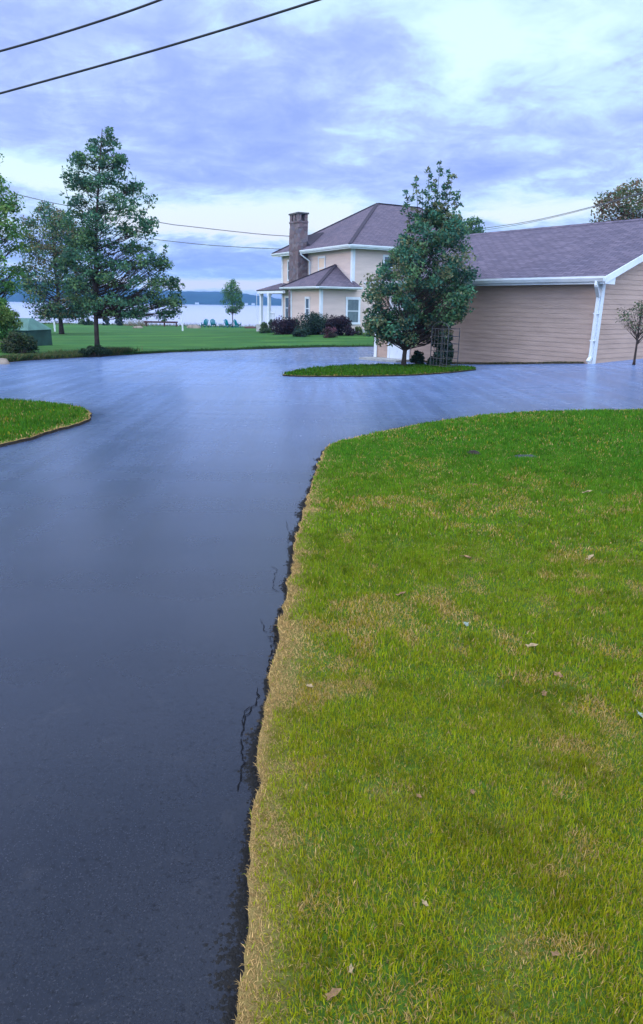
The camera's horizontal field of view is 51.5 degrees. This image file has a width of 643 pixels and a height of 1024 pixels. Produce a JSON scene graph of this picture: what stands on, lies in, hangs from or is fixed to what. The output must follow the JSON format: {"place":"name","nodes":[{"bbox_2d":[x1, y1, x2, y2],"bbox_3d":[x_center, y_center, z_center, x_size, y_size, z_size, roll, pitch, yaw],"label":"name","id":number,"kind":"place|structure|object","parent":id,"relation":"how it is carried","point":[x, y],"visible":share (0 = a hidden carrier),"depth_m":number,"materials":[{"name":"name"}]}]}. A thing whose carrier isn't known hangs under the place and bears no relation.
{"place":"outdoors","nodes":[
{"label":"outdoors","id":0,"kind":"place"},
{"bbox_2d":[0,397,91,446],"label":"lawn","id":1,"kind":"structure","parent":0,"point":[20,439],"depth_m":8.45,"materials":[{"name":"plant"}]},
{"bbox_2d":[0,0,161,51],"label":"overhead cable","id":2,"kind":"object","parent":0,"point":[85,25],"visible":1,"depth_m":9.86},
{"bbox_2d":[120,315,149,325],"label":"weeds","id":3,"kind":"object","parent":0,"point":[141,323],"visible":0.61,"depth_m":83.88,"materials":[{"name":"beige plant"}]},
{"bbox_2d":[0,279,281,305],"bbox_3d":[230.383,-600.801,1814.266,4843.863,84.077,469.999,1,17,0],"label":"hills","id":4,"kind":"structure","parent":0,"point":[206,298],"depth_m":1647.24,"materials":[{"name":"blue"}]},
{"bbox_2d":[9,224,274,248],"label":"overhead cable","id":5,"kind":"object","parent":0,"point":[198,244],"visible":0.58,"depth_m":65.09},
{"bbox_2d":[6,302,281,326],"bbox_3d":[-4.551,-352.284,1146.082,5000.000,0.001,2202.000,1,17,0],"label":"water","id":6,"kind":"structure","parent":0,"point":[192,314],"depth_m":283.76,"materials":[{"name":"blue liquid"}]},
{"bbox_2d":[4,191,288,236],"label":"overhead cable","id":7,"kind":"object","parent":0,"point":[161,222],"visible":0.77,"depth_m":58.14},
{"bbox_2d":[0,0,320,94],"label":"overhead cable","id":8,"kind":"object","parent":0,"point":[176,43],"visible":1,"depth_m":10.03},
{"bbox_2d":[0,323,373,361],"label":"lawn","id":9,"kind":"structure","parent":0,"point":[144,338],"depth_m":37.12,"materials":[{"name":"plant"}]},
{"bbox_2d":[0,297,23,352],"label":"hedge bush","id":10,"kind":"object","parent":9,"relation":"on","point":[7,318],"visible":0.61,"depth_m":23.09,"materials":[{"name":"green plant"}]},
{"bbox_2d":[0,153,29,333],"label":"leafy tree","id":11,"kind":"object","parent":9,"relation":"on","point":[9,286],"visible":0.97,"depth_m":23.81,"materials":[{"name":"green plant"}]},
{"bbox_2d":[0,330,39,353],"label":"hedge bush","id":12,"kind":"object","parent":9,"relation":"on","point":[15,341],"visible":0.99,"depth_m":22.54,"materials":[{"name":"green plant"}]},
{"bbox_2d":[12,318,51,345],"bbox_3d":[-12.965,-7.770,29.153,1.570,1.380,1.710,5,18,13],"label":"green shelter","id":13,"kind":"object","parent":9,"relation":"on","point":[39,332],"visible":0.31,"depth_m":28.90,"materials":[{"name":"green fabric"}]},
{"bbox_2d":[12,200,93,333],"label":"maple tree","id":14,"kind":"object","parent":9,"relation":"on","point":[57,309],"visible":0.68,"depth_m":46.01,"materials":[{"name":"green plant"}]},
{"bbox_2d":[0,346,139,360],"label":"weeds","id":15,"kind":"object","parent":9,"relation":"on","point":[61,354],"visible":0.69,"depth_m":21.07,"materials":[{"name":"green plant"}]},
{"bbox_2d":[78,318,93,324],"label":"bush","id":16,"kind":"object","parent":9,"relation":"on","point":[87,322],"visible":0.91,"depth_m":84.35,"materials":[{"name":"green plant"}]},
{"bbox_2d":[77,344,111,357],"bbox_3d":[-7.472,-5.308,22.017,1.066,0.490,0.712,-12,22,-36],"label":"weedy bush","id":17,"kind":"object","parent":9,"relation":"on","point":[98,350],"visible":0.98,"depth_m":21.88,"materials":[{"name":"green plant"}]},
{"bbox_2d":[102,318,109,324],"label":"round shrub","id":18,"kind":"object","parent":9,"relation":"on","point":[106,320],"visible":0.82,"depth_m":84.29,"materials":[{"name":"green plant"}]},
{"bbox_2d":[114,318,122,325],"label":"round shrub","id":19,"kind":"object","parent":9,"relation":"on","point":[118,322],"visible":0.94,"depth_m":84.39,"materials":[{"name":"green plant"}]},
{"bbox_2d":[51,126,186,344],"bbox_3d":[-6.671,-8.742,21.937,4.145,7.037,3.937,1,17,0],"label":"oak tree","id":20,"kind":"object","parent":9,"relation":"on","point":[109,306],"visible":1,"depth_m":21.41,"materials":[{"name":"green plant"}]},
{"bbox_2d":[38,320,255,326],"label":"weeds","id":21,"kind":"object","parent":9,"relation":"on","point":[184,324],"visible":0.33,"depth_m":87.50,"materials":[{"name":"green plant"}]},
{"bbox_2d":[144,321,177,326],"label":"long bench","id":22,"kind":"object","parent":9,"relation":"on","point":[146,322],"visible":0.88,"depth_m":82.43,"materials":[{"name":"red wood"}]},
{"bbox_2d":[187,325,200,327],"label":"boulder","id":23,"kind":"object","parent":9,"relation":"on","point":[192,326],"visible":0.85,"depth_m":74.22,"materials":[{"name":"stone"}]},
{"bbox_2d":[200,319,208,326],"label":"lawn chair","id":24,"kind":"object","parent":9,"relation":"on","point":[205,323],"visible":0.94,"depth_m":80.97,"materials":[{"name":"teal plastic"}]},
{"bbox_2d":[223,319,231,327],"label":"lawn chair","id":25,"kind":"object","parent":9,"relation":"on","point":[226,322],"visible":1,"depth_m":80.92,"materials":[{"name":"teal plastic"}]},
{"bbox_2d":[219,278,244,326],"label":"young tree","id":26,"kind":"object","parent":9,"relation":"on","point":[232,308],"visible":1,"depth_m":83.44,"materials":[{"name":"green plant"}]},
{"bbox_2d":[232,319,240,327],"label":"lawn chair","id":27,"kind":"object","parent":9,"relation":"on","point":[235,321],"visible":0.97,"depth_m":80.92,"materials":[{"name":"teal plastic"}]},
{"bbox_2d":[126,343,373,353],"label":"weeds","id":28,"kind":"object","parent":9,"relation":"on","point":[243,347],"visible":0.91,"depth_m":29.57,"materials":[{"name":"green plant"}]},
{"bbox_2d":[259,322,270,332],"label":"garden plant","id":29,"kind":"object","parent":9,"relation":"on","point":[264,327],"visible":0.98,"depth_m":44.26,"materials":[{"name":"green plant"}]},
{"bbox_2d":[269,315,300,334],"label":"barberry bush","id":30,"kind":"object","parent":9,"relation":"on","point":[286,326],"visible":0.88,"depth_m":41.52,"materials":[{"name":"purple plant"}]},
{"bbox_2d":[292,327,311,336],"bbox_3d":[-1.236,-10.451,38.697,1.120,0.683,1.100,9,19,24],"label":"bush","id":31,"kind":"object","parent":9,"relation":"on","point":[303,332],"visible":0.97,"depth_m":38.60,"materials":[{"name":"green plant"}]},
{"bbox_2d":[292,311,328,334],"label":"green bush","id":32,"kind":"object","parent":9,"relation":"on","point":[314,324],"visible":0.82,"depth_m":40.08,"materials":[{"name":"green plant"}]},
{"bbox_2d":[322,327,337,337],"bbox_3d":[0.495,-10.023,37.258,0.932,0.707,0.726,1,17,0],"label":"flowering bush","id":33,"kind":"object","parent":9,"relation":"on","point":[329,331],"visible":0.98,"depth_m":37.19,"materials":[{"name":"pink plant"}]},
{"bbox_2d":[325,314,356,335],"bbox_3d":[1.111,-10.906,38.984,1.904,1.303,1.493,1,17,0],"label":"barberry bush","id":34,"kind":"object","parent":9,"relation":"on","point":[341,324],"visible":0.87,"depth_m":38.76,"materials":[{"name":"purple plant"}]},
{"bbox_2d":[354,326,362,334],"bbox_3d":[2.177,-10.621,39.145,0.548,0.623,0.500,1,17,0],"label":"bush","id":35,"kind":"object","parent":9,"relation":"on","point":[358,330],"visible":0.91,"depth_m":39.06,"materials":[{"name":"green plant"}]},
{"bbox_2d":[256,203,467,333],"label":"house","id":36,"kind":"structure","parent":9,"relation":"on","point":[326,270],"depth_m":42.10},
{"bbox_2d":[284,296,287,318],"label":"window","id":37,"kind":"structure","parent":36,"relation":"in","point":[286,297],"depth_m":48.58,"materials":[{"name":"white glass"}]},
{"bbox_2d":[287,260,288,280],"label":"window","id":38,"kind":"structure","parent":36,"relation":"in","point":[287,260],"depth_m":47.60,"materials":[{"name":"white glass"}]},
{"bbox_2d":[305,297,309,317],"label":"window","id":39,"kind":"structure","parent":36,"relation":"in","point":[307,299],"depth_m":41.44,"materials":[{"name":"white glass"}]},
{"bbox_2d":[318,256,325,270],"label":"window","id":40,"kind":"structure","parent":36,"relation":"in","point":[321,259],"depth_m":43.41,"materials":[{"name":"white glass"}]},
{"bbox_2d":[345,297,360,324],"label":"window","id":41,"kind":"structure","parent":36,"relation":"in","point":[352,303],"depth_m":41.20,"materials":[{"name":"white glass"}]},
{"bbox_2d":[383,255,395,270],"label":"window","id":42,"kind":"structure","parent":36,"relation":"in","point":[385,257],"depth_m":41.33,"materials":[{"name":"white glass"}]},
{"bbox_2d":[589,177,642,222],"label":"autumn tree","id":43,"kind":"object","parent":9,"relation":"on","point":[621,210],"visible":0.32,"depth_m":36.34,"materials":[{"name":"green plant"}]},
{"bbox_2d":[202,450,323,1023],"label":"crumbled asphalt","id":44,"kind":"structure","parent":0,"point":[230,1007],"depth_m":1.88,"materials":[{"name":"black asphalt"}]},
{"bbox_2d":[0,347,642,1023],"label":"driveway","id":45,"kind":"structure","parent":0,"point":[148,513],"depth_m":3.44,"materials":[{"name":"grey asphalt"}]},
{"bbox_2d":[0,358,9,363],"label":"edge stone","id":46,"kind":"object","parent":45,"relation":"on","point":[4,361],"visible":1,"depth_m":18.23,"materials":[{"name":"white stone"}]},
{"bbox_2d":[237,524,289,789],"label":"pavement cracks","id":47,"kind":"object","parent":45,"relation":"on","point":[255,703],"visible":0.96,"depth_m":2.72,"materials":[{"name":"black asphalt"}]},
{"bbox_2d":[359,357,409,362],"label":"concrete slab","id":48,"kind":"structure","parent":45,"relation":"on","point":[383,359],"depth_m":23.85,"materials":[{"name":"grey concrete"}]},
{"bbox_2d":[409,350,424,364],"bbox_3d":[3.008,-4.804,20.937,0.412,0.569,0.435,14,21,36],"label":"shrub","id":49,"kind":"object","parent":45,"relation":"on","point":[417,358],"visible":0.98,"depth_m":20.86,"materials":[{"name":"green plant"}]},
{"bbox_2d":[424,360,583,363],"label":"weeds","id":50,"kind":"object","parent":45,"relation":"on","point":[512,362],"visible":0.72,"depth_m":20.14,"materials":[{"name":"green plant"}]},
{"bbox_2d":[615,301,642,364],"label":"sapling","id":51,"kind":"object","parent":45,"relation":"on","point":[631,324],"visible":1,"depth_m":16.98,"materials":[{"name":"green plant"}]},
{"bbox_2d":[0,0,642,298],"label":"sky","id":52,"kind":"structure","parent":0,"point":[327,110],"materials":[{"name":"blue"}]},
{"bbox_2d":[282,362,475,376],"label":"lawn","id":53,"kind":"structure","parent":0,"point":[328,375],"depth_m":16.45,"materials":[{"name":"plant"}]},
{"bbox_2d":[359,161,480,365],"bbox_3d":[2.881,-7.088,19.357,3.479,5.715,3.348,1,17,0],"label":"ornamental tree","id":54,"kind":"object","parent":53,"relation":"on","point":[391,326],"visible":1,"depth_m":18.96,"materials":[{"name":"green plant"}]},
{"bbox_2d":[428,332,453,365],"bbox_3d":[3.585,-4.786,19.786,0.771,1.114,0.779,1,17,0],"label":"climbing plant","id":55,"kind":"object","parent":53,"relation":"on","point":[443,348],"visible":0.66,"depth_m":19.62,"materials":[{"name":"green plant"}]},
{"bbox_2d":[430,321,459,366],"bbox_3d":[3.472,-4.682,18.741,0.477,1.322,0.647,-12,21,-36],"label":"trellis","id":56,"kind":"object","parent":53,"relation":"on","point":[447,351],"visible":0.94,"depth_m":18.65,"materials":[{"name":"metal"}]},
{"bbox_2d":[231,408,642,1023],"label":"lawn","id":57,"kind":"structure","parent":0,"point":[253,912],"depth_m":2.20,"materials":[{"name":"plant"}]},
{"bbox_2d":[325,988,341,1000],"bbox_3d":[0.029,1.136,1.574,0.043,0.007,0.023,-18,17,-18],"label":"fallen leaf","id":58,"kind":"object","parent":57,"relation":"on","point":[329,995],"visible":1,"depth_m":1.57,"materials":[{"name":"beige plant"}]},
{"bbox_2d":[467,450,478,454],"bbox_3d":[1.678,-0.652,7.336,0.152,0.050,0.154,-15,23,-41],"label":"earth clod","id":59,"kind":"object","parent":57,"relation":"on","point":[473,451],"visible":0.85,"depth_m":7.30,"materials":[{"name":"soil"}]},
{"bbox_2d":[551,951,561,955],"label":"fallen leaf","id":60,"kind":"object","parent":57,"relation":"on","point":[555,953],"visible":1,"depth_m":1.68,"materials":[{"name":"beige plant"}]},
{"bbox_2d":[553,671,563,676],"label":"fallen leaf","id":61,"kind":"object","parent":57,"relation":"on","point":[559,674],"visible":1,"depth_m":2.96,"materials":[{"name":"beige plant"}]},
{"bbox_2d":[455,215,485,238],"bbox_3d":[6.824,-11.184,32.110,2.189,5.820,2.282,1,17,0],"label":"background tree","id":62,"kind":"object","parent":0,"point":[471,222],"visible":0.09,"depth_m":31.13,"materials":[{"name":"green plant"}]},
{"bbox_2d":[417,193,641,238],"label":"overhead cable","id":63,"kind":"object","parent":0,"point":[565,214],"visible":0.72,"depth_m":33.78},
{"bbox_3d":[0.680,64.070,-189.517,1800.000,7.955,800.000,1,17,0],"label":"ground","id":64,"kind":"structure","parent":0,"visible":0},
{"bbox_2d":[364,218,642,364],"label":"garage","id":65,"kind":"structure","parent":64,"relation":"on","point":[562,293],"depth_m":19.47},
{"bbox_2d":[390,300,409,358],"bbox_3d":[2.777,-6.493,23.679,0.024,2.067,0.894,-12,21,-36],"label":"door","id":66,"kind":"structure","parent":65,"relation":"in","point":[395,352],"depth_m":23.98,"materials":[{"name":"metal"}]}
]}

